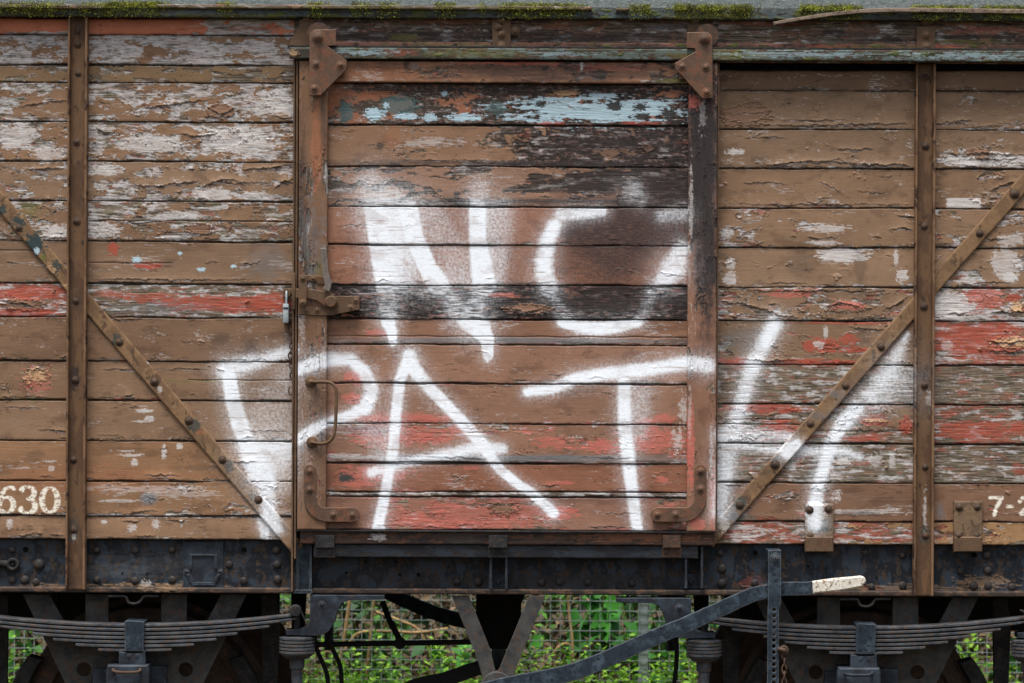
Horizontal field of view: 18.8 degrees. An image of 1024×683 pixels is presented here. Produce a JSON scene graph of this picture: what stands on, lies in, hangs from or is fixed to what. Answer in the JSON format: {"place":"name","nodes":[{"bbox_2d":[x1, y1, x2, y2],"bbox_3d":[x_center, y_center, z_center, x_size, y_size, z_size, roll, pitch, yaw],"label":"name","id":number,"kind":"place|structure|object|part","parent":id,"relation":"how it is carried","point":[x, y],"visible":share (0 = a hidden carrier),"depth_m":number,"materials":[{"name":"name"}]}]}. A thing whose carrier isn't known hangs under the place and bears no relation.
{"place":"outdoors","nodes":[
{"label":"outdoors","id":0,"kind":"place"},
{"bbox_2d":[8,593,1022,682],"bbox_3d":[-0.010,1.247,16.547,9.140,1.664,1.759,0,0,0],"label":"leaf litter","id":1,"kind":"object","parent":0,"point":[375,665],"visible":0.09,"depth_m":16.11,"materials":[{"name":"green plant"}]},
{"bbox_2d":[8,629,44,679],"bbox_3d":[-2.573,1.656,15.900,0.510,0.666,0.300,0,0,10],"label":"broad leaf plant","id":2,"kind":"object","parent":1,"relation":"on","point":[28,651],"visible":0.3,"depth_m":15.87,"materials":[{"name":"green plant"}]},
{"bbox_2d":[339,600,351,658],"bbox_3d":[-0.848,1.452,15.808,0.084,0.390,0.028,0,0,-22],"label":"dead stalk","id":3,"kind":"object","parent":1,"relation":"on","point":[346,621],"visible":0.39,"depth_m":15.80,"materials":[{"name":"plant"}]},
{"bbox_2d":[306,600,426,680],"bbox_3d":[-0.803,1.578,16.137,0.720,0.838,0.266,0,0,0],"label":"broad leaf plant","id":4,"kind":"object","parent":1,"relation":"on","point":[338,624],"visible":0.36,"depth_m":16.16,"materials":[{"name":"green plant"}]},
{"bbox_2d":[365,600,375,678],"bbox_3d":[-0.717,1.513,15.709,0.058,0.406,0.024,0,0,-34],"label":"dead stalk","id":5,"kind":"object","parent":1,"relation":"on","point":[369,647],"visible":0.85,"depth_m":15.70,"materials":[{"name":"plant"}]},
{"bbox_2d":[344,627,447,648],"bbox_3d":[-0.595,1.528,15.922,0.536,0.118,0.044,0,0,-8],"label":"dead stalk","id":6,"kind":"object","parent":1,"relation":"on","point":[355,635],"visible":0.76,"depth_m":15.92,"materials":[{"name":"plant"}]},
{"bbox_2d":[376,610,431,658],"bbox_3d":[-0.555,1.529,16.000,0.300,0.277,0.016,0,0,0],"label":"dead stalk","id":7,"kind":"object","parent":1,"relation":"on","point":[403,622],"visible":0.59,"depth_m":15.99,"materials":[{"name":"plant"}]},
{"bbox_2d":[412,645,474,673],"bbox_3d":[-0.332,1.762,15.824,0.415,0.474,0.253,0,0,21],"label":"broad leaf plant","id":8,"kind":"object","parent":1,"relation":"on","point":[436,651],"visible":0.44,"depth_m":15.79,"materials":[{"name":"green plant"}]},
{"bbox_2d":[8,624,1019,682],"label":"weeds","id":9,"kind":"object","parent":1,"relation":"on","point":[656,672],"visible":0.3,"depth_m":15.31,"materials":[{"name":"green plant"}]},
{"bbox_2d":[8,593,1022,682],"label":"wire fence","id":10,"kind":"object","parent":1,"relation":"on","point":[642,611],"visible":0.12,"depth_m":15.60,"materials":[{"name":"metal"}]},
{"bbox_2d":[553,642,583,656],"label":"dead stalk","id":11,"kind":"object","parent":1,"relation":"on","point":[564,644],"visible":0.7,"depth_m":15.84,"materials":[{"name":"plant"}]},
{"bbox_2d":[567,596,573,682],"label":"dead stalk","id":12,"kind":"object","parent":1,"relation":"on","point":[572,642],"visible":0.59,"depth_m":15.76,"materials":[{"name":"plant"}]},
{"bbox_2d":[528,595,637,682],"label":"broad leaf plant","id":13,"kind":"object","parent":1,"relation":"on","point":[608,617],"visible":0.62,"depth_m":15.88,"materials":[{"name":"green plant"}]},
{"bbox_2d":[551,625,686,682],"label":"broad leaf plant","id":14,"kind":"object","parent":1,"relation":"on","point":[664,654],"visible":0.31,"depth_m":15.84,"materials":[{"name":"green plant"}]},
{"bbox_2d":[604,603,717,682],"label":"broad leaf plant","id":15,"kind":"object","parent":1,"relation":"on","point":[625,608],"visible":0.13,"depth_m":16.19,"materials":[{"name":"green plant"}]},
{"bbox_2d":[648,595,718,674],"bbox_3d":[1.003,1.556,15.983,0.676,0.901,0.292,0,0,-5],"label":"broad leaf plant","id":16,"kind":"object","parent":1,"relation":"on","point":[708,628],"visible":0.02,"depth_m":16.02,"materials":[{"name":"green plant"}]},
{"bbox_2d":[968,634,1022,681],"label":"broad leaf plant","id":17,"kind":"object","parent":1,"relation":"on","point":[1012,659],"visible":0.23,"depth_m":15.91,"materials":[{"name":"green plant"}]},
{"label":"track bed","id":18,"kind":"structure","parent":0,"visible":0},
{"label":"rail","id":19,"kind":"structure","parent":18,"relation":"on","visible":0},
{"bbox_2d":[0,0,1023,682],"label":"goods wagon","id":20,"kind":"object","parent":19,"relation":"on","point":[668,306],"visible":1,"depth_m":11.99,"materials":[{"name":"brown wood"}]},
{"bbox_2d":[283,291,288,322],"bbox_3d":[-0.873,-0.134,11.973,0.023,0.126,0.052,0,0,0],"label":"padlock","id":21,"kind":"object","parent":20,"relation":"hanging from","point":[285,312],"visible":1,"depth_m":11.95,"materials":[{"name":"metal"}]},
{"bbox_3d":[-0.018,-0.246,11.929,1.627,1.960,0.122,0,0,0],"label":"sliding door","id":22,"kind":"part","parent":20,"relation":"part of","materials":[{"name":"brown wood"}]}
]}

